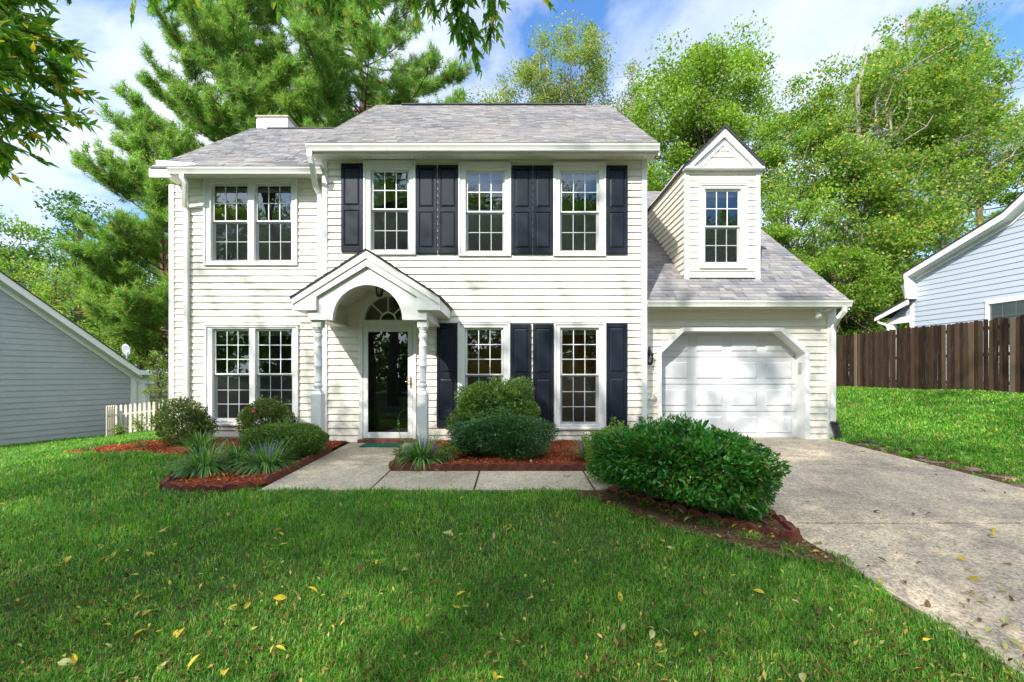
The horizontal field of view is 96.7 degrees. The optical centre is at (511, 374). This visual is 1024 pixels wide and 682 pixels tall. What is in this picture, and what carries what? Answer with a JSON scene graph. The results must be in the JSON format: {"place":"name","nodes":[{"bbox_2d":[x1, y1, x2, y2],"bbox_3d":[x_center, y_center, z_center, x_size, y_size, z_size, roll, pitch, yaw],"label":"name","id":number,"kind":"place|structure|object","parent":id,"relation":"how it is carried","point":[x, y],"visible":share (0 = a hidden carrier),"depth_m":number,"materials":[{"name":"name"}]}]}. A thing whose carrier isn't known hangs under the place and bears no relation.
{"place":"outdoors","nodes":[
{"label":"outdoors","id":0,"kind":"place"},
{"bbox_2d":[0,429,191,467],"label":"grass","id":1,"kind":"structure","parent":0,"point":[13,451],"depth_m":8.18,"materials":[{"name":"green plant"}]},
{"bbox_2d":[0,379,1023,681],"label":"ground","id":2,"kind":"structure","parent":0,"point":[184,563],"depth_m":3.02,"materials":[{"name":"green plant"}]},
{"bbox_2d":[0,205,64,290],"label":"forest tree","id":3,"kind":"object","parent":2,"relation":"on","point":[29,232],"visible":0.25,"depth_m":37.99,"materials":[{"name":"green plant"}]},
{"bbox_2d":[0,251,126,342],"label":"maple tree","id":4,"kind":"object","parent":2,"relation":"on","point":[46,294],"visible":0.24,"depth_m":24.21,"materials":[{"name":"green plant"}]},
{"bbox_2d":[55,658,76,665],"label":"fallen leaf","id":5,"kind":"object","parent":2,"relation":"on","point":[62,662],"visible":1,"depth_m":2.26,"materials":[{"name":"yellow plant"}]},
{"bbox_2d":[9,186,151,334],"bbox_3d":[-30.419,-5.445,32.184,9.467,14.654,7.109,0,0,10],"label":"forest tree","id":6,"kind":"object","parent":2,"relation":"on","point":[71,196],"visible":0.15,"depth_m":30.46,"materials":[{"name":"green plant"}]},
{"bbox_2d":[0,271,162,445],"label":"gray house","id":7,"kind":"structure","parent":2,"relation":"on","point":[62,376],"depth_m":12.41,"materials":[{"name":"grey wood"}]},
{"bbox_2d":[122,344,130,359],"bbox_3d":[-12.332,-0.540,14.586,0.555,0.857,0.116,0,0,31],"label":"satellite dish","id":8,"kind":"object","parent":7,"relation":"attached to","point":[126,350],"visible":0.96,"depth_m":14.63,"materials":[{"name":"grey"}]},
{"bbox_2d":[37,255,149,349],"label":"forest tree","id":9,"kind":"object","parent":2,"relation":"on","point":[62,267],"visible":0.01,"depth_m":31.28,"materials":[{"name":"green plant"}]},
{"bbox_2d":[110,424,127,434],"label":"fence weed","id":10,"kind":"object","parent":2,"relation":"on","point":[121,429],"visible":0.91,"depth_m":12.37,"materials":[{"name":"green plant"}]},
{"bbox_2d":[74,263,168,385],"bbox_3d":[-14.668,-1.659,18.099,6.562,7.187,3.963,0,0,31],"label":"maple tree","id":11,"kind":"object","parent":2,"relation":"on","point":[143,355],"visible":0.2,"depth_m":17.52,"materials":[{"name":"green plant"}]},
{"bbox_2d":[49,103,203,399],"bbox_3d":[-12.534,-3.906,16.568,6.196,11.520,6.388,0,0,0],"label":"pine tree","id":12,"kind":"object","parent":2,"relation":"on","point":[113,259],"visible":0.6,"depth_m":14.91,"materials":[{"name":"green plant"}]},
{"bbox_2d":[106,400,167,435],"bbox_3d":[-10.531,1.252,13.083,1.671,1.089,0.446,0,0,-23],"label":"picket fence","id":13,"kind":"object","parent":2,"relation":"on","point":[112,414],"visible":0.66,"depth_m":12.98,"materials":[{"name":"paint"}]},
{"bbox_2d":[130,414,149,431],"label":"fence weed","id":14,"kind":"object","parent":2,"relation":"on","point":[140,426],"visible":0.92,"depth_m":12.47,"materials":[{"name":"green plant"}]},
{"bbox_2d":[139,340,168,420],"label":"sapling","id":15,"kind":"object","parent":2,"relation":"on","point":[158,390],"visible":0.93,"depth_m":12.88,"materials":[{"name":"green plant"}]},
{"bbox_2d":[163,481,175,489],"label":"edging brick","id":16,"kind":"object","parent":2,"relation":"on","point":[166,485],"visible":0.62,"depth_m":5.35,"materials":[{"name":"brick"}]},
{"bbox_2d":[171,482,183,490],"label":"edging brick","id":17,"kind":"object","parent":2,"relation":"on","point":[177,486],"visible":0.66,"depth_m":5.28,"materials":[{"name":"brick"}]},
{"bbox_2d":[147,387,218,445],"bbox_3d":[-5.661,0.753,7.909,1.042,1.058,1.003,0,0,0],"label":"azalea bush","id":18,"kind":"object","parent":2,"relation":"on","point":[198,417],"visible":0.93,"depth_m":7.79,"materials":[{"name":"green plant"}]},
{"bbox_2d":[180,485,194,491],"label":"edging brick","id":19,"kind":"object","parent":2,"relation":"on","point":[188,488],"visible":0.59,"depth_m":5.24,"materials":[{"name":"brick"}]},
{"bbox_2d":[193,483,210,491],"bbox_3d":[-3.572,1.350,5.255,0.172,0.163,0.056,3,0,0],"label":"edging brick","id":20,"kind":"object","parent":2,"relation":"on","point":[202,486],"visible":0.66,"depth_m":5.23,"materials":[{"name":"brick"}]},
{"bbox_2d":[67,438,346,485],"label":"mulch","id":21,"kind":"object","parent":2,"relation":"on","point":[155,446],"visible":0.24,"depth_m":7.26,"materials":[{"name":"brown wood"}]},
{"bbox_2d":[167,428,226,453],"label":"liriope clump","id":22,"kind":"object","parent":21,"relation":"on","point":[204,441],"visible":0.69,"depth_m":7.17,"materials":[{"name":"green plant"}]},
{"bbox_2d":[158,437,248,478],"bbox_3d":[-4.087,1.077,6.051,1.090,0.434,1.101,0,0,0],"label":"liriope clump","id":23,"kind":"object","parent":21,"relation":"on","point":[205,461],"visible":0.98,"depth_m":5.93,"materials":[{"name":"green plant"}]},
{"bbox_2d":[211,437,254,467],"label":"liriope clump","id":24,"kind":"object","parent":21,"relation":"on","point":[240,451],"visible":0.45,"depth_m":6.41,"materials":[{"name":"green plant"}]},
{"bbox_2d":[226,438,305,475],"bbox_3d":[-3.356,1.082,6.196,1.114,0.425,1.076,0,0,0],"label":"liriope clump","id":25,"kind":"object","parent":21,"relation":"on","point":[267,459],"visible":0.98,"depth_m":6.08,"materials":[{"name":"green plant"}]},
{"bbox_2d":[229,387,304,436],"bbox_3d":[-4.319,0.741,8.030,0.993,1.078,1.037,0,0,43],"label":"azalea bush","id":26,"kind":"object","parent":21,"relation":"on","point":[245,419],"visible":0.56,"depth_m":7.87,"materials":[{"name":"green plant"}]},
{"bbox_2d":[89,0,327,194],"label":"pine tree","id":27,"kind":"object","parent":2,"relation":"on","point":[207,114],"visible":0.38,"depth_m":17.62,"materials":[{"name":"green plant"}]},
{"bbox_2d":[207,484,223,491],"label":"edging brick","id":28,"kind":"object","parent":2,"relation":"on","point":[218,487],"visible":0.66,"depth_m":5.22,"materials":[{"name":"brick"}]},
{"bbox_2d":[222,483,239,491],"bbox_3d":[-3.252,1.348,5.282,0.172,0.163,0.056,-2,3,-20],"label":"edging brick","id":29,"kind":"object","parent":2,"relation":"on","point":[228,486],"visible":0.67,"depth_m":5.26,"materials":[{"name":"brick"}]},
{"bbox_2d":[239,481,255,489],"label":"edging brick","id":30,"kind":"object","parent":2,"relation":"on","point":[249,484],"visible":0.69,"depth_m":5.32,"materials":[{"name":"brick"}]},
{"bbox_2d":[262,474,274,485],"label":"edging brick","id":31,"kind":"object","parent":2,"relation":"on","point":[268,479],"visible":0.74,"depth_m":5.54,"materials":[{"name":"brick"}]},
{"bbox_2d":[238,413,329,457],"bbox_3d":[-3.463,0.952,6.966,1.310,0.732,1.123,0,0,0],"label":"boxwood mound","id":32,"kind":"object","parent":2,"relation":"on","point":[310,438],"visible":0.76,"depth_m":6.65,"materials":[{"name":"green plant"}]},
{"bbox_2d":[0,0,573,186],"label":"shade tree","id":33,"kind":"object","parent":2,"relation":"on","point":[21,35],"visible":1,"depth_m":3.11,"materials":[{"name":"green plant"}]},
{"bbox_2d":[209,3,390,143],"bbox_3d":[-10.288,-10.671,22.990,9.297,24.752,8.691,0,0,0],"label":"pine tree","id":34,"kind":"object","parent":2,"relation":"on","point":[259,62],"visible":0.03,"depth_m":20.95,"materials":[{"name":"green plant"}]},
{"bbox_2d":[236,0,473,126],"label":"pine tree","id":35,"kind":"object","parent":2,"relation":"on","point":[325,53],"visible":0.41,"depth_m":18.22,"materials":[{"name":"green plant"}]},
{"bbox_2d":[392,444,410,458],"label":"weedy plant","id":36,"kind":"object","parent":2,"relation":"on","point":[399,452],"visible":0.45,"depth_m":6.71,"materials":[{"name":"green plant"}]},
{"bbox_2d":[403,462,416,470],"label":"edging brick","id":37,"kind":"object","parent":2,"relation":"on","point":[407,466],"visible":0.65,"depth_m":6.16,"materials":[{"name":"brick"}]},
{"bbox_2d":[452,462,463,470],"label":"edging brick","id":38,"kind":"object","parent":2,"relation":"on","point":[458,466],"visible":0.71,"depth_m":6.15,"materials":[{"name":"brick"}]},
{"bbox_2d":[464,462,475,470],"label":"edging brick","id":39,"kind":"object","parent":2,"relation":"on","point":[469,466],"visible":0.69,"depth_m":6.15,"materials":[{"name":"brick"}]},
{"bbox_2d":[476,463,487,471],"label":"edging brick","id":40,"kind":"object","parent":2,"relation":"on","point":[481,467],"visible":0.7,"depth_m":6.16,"materials":[{"name":"brick"}]},
{"bbox_2d":[260,442,713,491],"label":"walkway","id":41,"kind":"structure","parent":2,"relation":"on","point":[350,465],"depth_m":5.79,"materials":[{"name":"concrete"}]},
{"bbox_2d":[359,443,403,446],"bbox_3d":[-2.264,1.236,7.920,0.676,0.015,0.360,0,0,0],"label":"door mat","id":42,"kind":"object","parent":41,"relation":"on","point":[380,444],"depth_m":7.82,"materials":[{"name":"teal fabric"}]},
{"bbox_2d":[397,439,589,465],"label":"mulch","id":43,"kind":"object","parent":2,"relation":"on","point":[558,456],"visible":0.26,"depth_m":6.82,"materials":[{"name":"brown wood"}]},
{"bbox_2d":[391,464,402,470],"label":"edging brick","id":44,"kind":"object","parent":43,"relation":"on","point":[397,467],"visible":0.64,"depth_m":6.17,"materials":[{"name":"brick"}]},
{"bbox_2d":[388,431,456,470],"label":"liriope clump","id":45,"kind":"object","parent":43,"relation":"on","point":[419,453],"visible":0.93,"depth_m":6.39,"materials":[{"name":"green plant"}]},
{"bbox_2d":[427,463,439,470],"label":"edging brick","id":46,"kind":"object","parent":43,"relation":"on","point":[433,466],"visible":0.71,"depth_m":6.16,"materials":[{"name":"brick"}]},
{"bbox_2d":[439,462,451,470],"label":"edging brick","id":47,"kind":"object","parent":43,"relation":"on","point":[445,466],"visible":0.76,"depth_m":6.16,"materials":[{"name":"brick"}]},
{"bbox_2d":[438,443,461,459],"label":"weedy plant","id":48,"kind":"object","parent":43,"relation":"on","point":[447,446],"visible":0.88,"depth_m":6.71,"materials":[{"name":"green plant"}]},
{"bbox_2d":[445,372,541,434],"bbox_3d":[-0.316,0.628,7.646,1.605,1.328,0.985,0,0,0],"label":"boxwood bush","id":49,"kind":"object","parent":43,"relation":"on","point":[472,399],"visible":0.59,"depth_m":7.39,"materials":[{"name":"green plant"}]},
{"bbox_2d":[488,463,499,470],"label":"edging brick","id":50,"kind":"object","parent":43,"relation":"on","point":[493,466],"visible":0.73,"depth_m":6.15,"materials":[{"name":"brick"}]},
{"bbox_2d":[447,402,558,459],"bbox_3d":[-0.167,0.874,7.013,1.590,0.883,1.072,0,0,29],"label":"boxwood bush","id":51,"kind":"object","parent":43,"relation":"on","point":[502,436],"visible":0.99,"depth_m":6.72,"materials":[{"name":"green plant"}]},
{"bbox_2d":[536,463,548,470],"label":"edging brick","id":52,"kind":"object","parent":43,"relation":"on","point":[542,467],"visible":0.72,"depth_m":6.15,"materials":[{"name":"brick"}]},
{"bbox_2d":[566,437,600,458],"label":"liriope clump","id":53,"kind":"object","parent":43,"relation":"on","point":[583,451],"visible":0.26,"depth_m":6.64,"materials":[{"name":"green plant"}]},
{"bbox_2d":[148,103,852,449],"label":"house","id":54,"kind":"structure","parent":2,"relation":"on","point":[566,261],"depth_m":8.56,"materials":[{"name":"white wood"}]},
{"bbox_2d":[203,178,297,265],"bbox_3d":[-4.932,-2.878,8.649,1.787,1.654,0.192,0,0,0],"label":"window","id":55,"kind":"structure","parent":54,"relation":"in","point":[209,184],"depth_m":8.58,"materials":[{"name":"white wood"}]},
{"bbox_2d":[203,324,298,425],"bbox_3d":[-4.909,0.016,8.649,1.782,1.907,0.192,0,0,0],"label":"window","id":56,"kind":"structure","parent":54,"relation":"in","point":[211,375],"depth_m":8.58,"materials":[{"name":"white wood"}]},
{"bbox_2d":[357,321,415,442],"bbox_3d":[-2.251,0.156,8.260,1.032,2.229,0.240,0,0,0],"label":"front door","id":57,"kind":"structure","parent":54,"relation":"in","point":[387,349],"depth_m":8.33,"materials":[{"name":"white glass"}]},
{"bbox_2d":[362,160,415,254],"bbox_3d":[-2.216,-3.008,8.299,0.968,1.695,0.192,0,0,0],"label":"window","id":58,"kind":"structure","parent":54,"relation":"in","point":[370,167],"depth_m":8.23,"materials":[{"name":"white wood"}]},
{"bbox_2d":[457,321,510,392],"bbox_3d":[-0.508,0.027,8.299,0.972,1.951,0.192,0,0,0],"label":"window","id":59,"kind":"structure","parent":54,"relation":"in","point":[464,327],"depth_m":8.23,"materials":[{"name":"white wood"}]},
{"bbox_2d":[458,162,511,255],"bbox_3d":[-0.494,-2.982,8.299,0.974,1.690,0.192,0,0,0],"label":"window","id":60,"kind":"structure","parent":54,"relation":"in","point":[464,168],"depth_m":8.23,"materials":[{"name":"white wood"}]},
{"bbox_2d":[552,162,606,255],"bbox_3d":[1.221,-2.982,8.299,0.974,1.690,0.192,0,0,0],"label":"window","id":61,"kind":"structure","parent":54,"relation":"in","point":[559,168],"depth_m":8.23,"materials":[{"name":"white wood"}]},
{"bbox_2d":[554,321,606,429],"bbox_3d":[1.233,0.027,8.299,0.959,1.951,0.192,0,0,0],"label":"window","id":62,"kind":"structure","parent":54,"relation":"in","point":[598,327],"depth_m":8.23,"materials":[{"name":"white wood"}]},
{"bbox_2d":[647,346,653,364],"bbox_3d":[2.585,-0.344,8.549,0.168,0.368,0.173,0,0,0],"label":"wall lantern","id":63,"kind":"object","parent":54,"relation":"attached to","point":[650,354],"depth_m":8.54,"materials":[{"name":"black metal"}]},
{"bbox_2d":[698,182,748,268],"bbox_3d":[4.145,-2.912,8.989,0.974,1.677,0.192,0,0,0],"label":"window","id":64,"kind":"structure","parent":54,"relation":"in","point":[741,188],"depth_m":8.92,"materials":[{"name":"white wood"}]},
{"bbox_2d":[662,333,794,436],"bbox_3d":[4.194,0.025,8.941,2.962,2.550,0.078,0,0,0],"label":"garage door","id":65,"kind":"structure","parent":54,"relation":"in","point":[743,382],"depth_m":8.92,"materials":[{"name":"paint"}]},
{"bbox_2d":[815,308,832,318],"bbox_3d":[5.760,-1.146,8.405,0.279,0.252,0.213,0,0,33],"label":"flood light","id":66,"kind":"object","parent":54,"relation":"attached to","point":[818,314],"visible":0.91,"depth_m":8.41,"materials":[{"name":"white plastic"}]},
{"bbox_2d":[500,463,511,470],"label":"edging brick","id":67,"kind":"object","parent":2,"relation":"on","point":[505,466],"visible":0.7,"depth_m":6.15,"materials":[{"name":"brick"}]},
{"bbox_2d":[3,497,1012,681],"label":"leaf litter","id":68,"kind":"object","parent":2,"relation":"on","point":[498,637],"visible":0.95,"depth_m":2.58,"materials":[{"name":"plant"}]},
{"bbox_2d":[512,462,523,470],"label":"edging brick","id":69,"kind":"object","parent":2,"relation":"on","point":[517,466],"visible":0.73,"depth_m":6.16,"materials":[{"name":"brick"}]},
{"bbox_2d":[524,463,535,470],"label":"edging brick","id":70,"kind":"object","parent":2,"relation":"on","point":[529,466],"visible":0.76,"depth_m":6.15,"materials":[{"name":"brick"}]},
{"bbox_2d":[461,9,625,107],"bbox_3d":[1.378,-8.983,24.996,9.266,20.480,5.797,0,0,0],"label":"birch tree","id":71,"kind":"object","parent":2,"relation":"on","point":[527,72],"visible":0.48,"depth_m":23.85,"materials":[{"name":"green plant"}]},
{"bbox_2d":[548,464,560,470],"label":"edging brick","id":72,"kind":"object","parent":2,"relation":"on","point":[554,467],"visible":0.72,"depth_m":6.15,"materials":[{"name":"brick"}]},
{"bbox_2d":[560,463,572,470],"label":"edging brick","id":73,"kind":"object","parent":2,"relation":"on","point":[566,467],"visible":0.7,"depth_m":6.15,"materials":[{"name":"brick"}]},
{"bbox_2d":[572,462,584,471],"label":"edging brick","id":74,"kind":"object","parent":2,"relation":"on","point":[577,466],"visible":0.73,"depth_m":6.15,"materials":[{"name":"brick"}]},
{"bbox_2d":[581,416,642,485],"bbox_3d":[1.293,0.937,5.617,0.878,0.852,0.679,0,0,0],"label":"dwarf shrub","id":75,"kind":"object","parent":2,"relation":"on","point":[585,438],"visible":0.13,"depth_m":5.59,"materials":[{"name":"green plant"}]},
{"bbox_2d":[608,57,668,179],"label":"birch tree","id":76,"kind":"object","parent":2,"relation":"on","point":[632,103],"visible":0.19,"depth_m":24.02,"materials":[{"name":"green plant"}]},
{"bbox_2d":[556,412,792,521],"bbox_3d":[1.633,0.895,4.791,2.301,1.006,1.260,0,0,35],"label":"nandina hedge","id":77,"kind":"object","parent":2,"relation":"on","point":[685,448],"visible":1,"depth_m":4.38,"materials":[{"name":"green plant"}]},
{"bbox_2d":[671,503,689,512],"bbox_3d":[1.682,1.377,4.544,0.056,0.163,0.172,4,-3,-42],"label":"edging brick","id":78,"kind":"object","parent":2,"relation":"on","point":[682,507],"visible":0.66,"depth_m":4.53,"materials":[{"name":"brick"}]},
{"bbox_2d":[604,487,786,531],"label":"mulch","id":79,"kind":"object","parent":2,"relation":"on","point":[769,520],"visible":0.17,"depth_m":4.22,"materials":[{"name":"brown wood"}]},
{"bbox_2d":[687,508,705,516],"bbox_3d":[1.795,1.390,4.426,0.056,0.163,0.172,-5,6,-44],"label":"edging brick","id":80,"kind":"object","parent":2,"relation":"on","point":[697,511],"visible":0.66,"depth_m":4.41,"materials":[{"name":"brick"}]},
{"bbox_2d":[623,10,792,211],"bbox_3d":[9.446,-7.884,22.146,7.675,17.513,7.700,0,0,27],"label":"maple tree","id":81,"kind":"object","parent":2,"relation":"on","point":[707,67],"visible":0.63,"depth_m":20.60,"materials":[{"name":"green plant"}]},
{"bbox_2d":[573,489,850,567],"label":"leaf litter","id":82,"kind":"object","parent":2,"relation":"on","point":[726,531],"visible":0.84,"depth_m":4.05,"materials":[{"name":"brown soil"}]},
{"bbox_2d":[704,512,723,519],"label":"edging brick","id":83,"kind":"object","parent":2,"relation":"on","point":[713,515],"visible":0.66,"depth_m":4.30,"materials":[{"name":"brick"}]},
{"bbox_2d":[720,517,740,524],"bbox_3d":[2.012,1.405,4.185,0.056,0.163,0.172,-4,0,-37],"label":"edging brick","id":84,"kind":"object","parent":2,"relation":"on","point":[730,520],"visible":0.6,"depth_m":4.17,"materials":[{"name":"brick"}]},
{"bbox_2d":[738,522,758,531],"bbox_3d":[2.115,1.407,4.059,0.056,0.163,0.172,-3,1,-38],"label":"edging brick","id":85,"kind":"object","parent":2,"relation":"on","point":[750,525],"visible":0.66,"depth_m":4.04,"materials":[{"name":"brick"}]},
{"bbox_2d":[757,526,779,538],"bbox_3d":[2.219,1.404,3.933,0.056,0.163,0.172,6,-2,-37],"label":"edging brick","id":86,"kind":"object","parent":2,"relation":"on","point":[766,530],"visible":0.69,"depth_m":3.92,"materials":[{"name":"brick"}]},
{"bbox_2d":[771,514,786,522],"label":"edging brick","id":87,"kind":"object","parent":2,"relation":"on","point":[779,518],"visible":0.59,"depth_m":4.22,"materials":[{"name":"brick"}]},
{"bbox_2d":[780,521,794,529],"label":"edging brick","id":88,"kind":"object","parent":2,"relation":"on","point":[787,524],"visible":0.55,"depth_m":4.06,"materials":[{"name":"brick"}]},
{"bbox_2d":[779,530,802,541],"bbox_3d":[2.357,1.409,3.847,0.172,0.163,0.056,-2,-4,31],"label":"edging brick","id":89,"kind":"object","parent":2,"relation":"on","point":[790,535],"visible":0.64,"depth_m":3.83,"materials":[{"name":"brick"}]},
{"bbox_2d":[749,437,847,441],"bbox_3d":[4.310,1.277,8.756,3.700,0.090,0.888,0,0,0],"label":"garage apron","id":90,"kind":"object","parent":2,"relation":"on","point":[776,439],"visible":0.19,"depth_m":8.57,"materials":[{"name":"concrete"}]},
{"bbox_2d":[760,175,855,277],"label":"maple tree","id":91,"kind":"object","parent":2,"relation":"on","point":[782,234],"visible":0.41,"depth_m":16.48,"materials":[{"name":"green plant"}]},
{"bbox_2d":[801,229,901,332],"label":"maple tree","id":92,"kind":"object","parent":2,"relation":"on","point":[844,273],"visible":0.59,"depth_m":15.72,"materials":[{"name":"green plant"}]},
{"bbox_2d":[837,289,894,334],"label":"understory tree","id":93,"kind":"object","parent":2,"relation":"on","point":[850,328],"visible":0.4,"depth_m":16.41,"materials":[{"name":"green plant"}]},
{"bbox_2d":[832,225,915,331],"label":"understory tree","id":94,"kind":"object","parent":2,"relation":"on","point":[899,297],"visible":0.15,"depth_m":17.67,"materials":[{"name":"green plant"}]},
{"bbox_2d":[757,0,994,330],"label":"maple tree","id":95,"kind":"object","parent":2,"relation":"on","point":[852,167],"visible":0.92,"depth_m":18.28,"materials":[{"name":"green plant"}]},
{"bbox_2d":[818,223,937,335],"bbox_3d":[21.592,-4.094,27.291,8.077,9.263,8.388,0,0,-40],"label":"forest tree","id":96,"kind":"object","parent":2,"relation":"on","point":[935,247],"depth_m":25.59,"materials":[{"name":"green plant"}]},
{"bbox_2d":[831,386,1023,483],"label":"grass","id":97,"kind":"structure","parent":2,"relation":"on","point":[983,422],"depth_m":8.65,"materials":[{"name":"green plant"}]},
{"bbox_2d":[836,315,1023,393],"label":"board fence","id":98,"kind":"object","parent":2,"relation":"on","point":[910,357],"visible":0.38,"depth_m":12.30,"materials":[{"name":"brown wood"}]},
{"bbox_2d":[843,441,1023,486],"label":"gravel","id":99,"kind":"structure","parent":2,"relation":"on","point":[953,462],"depth_m":6.47,"materials":[{"name":"gravel"}]},
{"bbox_2d":[852,0,1023,256],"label":"maple tree","id":100,"kind":"object","parent":2,"relation":"on","point":[986,177],"visible":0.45,"depth_m":19.89,"materials":[{"name":"green plant"}]},
{"bbox_2d":[874,191,1023,388],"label":"blue house","id":101,"kind":"structure","parent":2,"relation":"on","point":[974,274],"depth_m":12.55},
{"bbox_2d":[984,295,1023,347],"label":"window","id":102,"kind":"structure","parent":101,"relation":"in","point":[1009,307],"depth_m":11.86,"materials":[{"name":"white"}]},
{"bbox_2d":[955,466,984,471],"bbox_3d":[6.274,1.325,6.275,0.331,0.052,0.447,0,0,0],"label":"paving stone","id":103,"kind":"object","parent":2,"relation":"on","point":[973,469],"visible":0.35,"depth_m":6.19,"materials":[{"name":"grey stone"}]},
{"bbox_2d":[983,473,1021,480],"bbox_3d":[6.304,1.340,5.843,0.297,0.052,0.378,0,0,-22],"label":"paving stone","id":104,"kind":"object","parent":2,"relation":"on","point":[1007,477],"visible":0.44,"depth_m":5.79,"materials":[{"name":"grey stone"}]},
{"bbox_2d":[0,0,1023,372],"label":"sky","id":105,"kind":"structure","parent":0,"point":[808,32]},
{"bbox_2d":[710,442,1023,677],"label":"driveway","id":106,"kind":"structure","parent":0,"point":[896,491],"depth_m":4.09,"materials":[{"name":"grey concrete"}]},
{"bbox_2d":[858,5,1020,298],"bbox_3d":[26.282,-11.431,29.073,8.009,23.815,8.312,0,0,36],"label":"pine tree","id":107,"kind":"object","parent":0,"point":[913,14],"visible":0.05,"depth_m":28.79,"materials":[{"name":"green plant"}]},
{"bbox_2d":[906,43,1023,249],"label":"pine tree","id":108,"kind":"object","parent":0,"point":[1005,205],"visible":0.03,"depth_m":26.50,"materials":[{"name":"green plant"}]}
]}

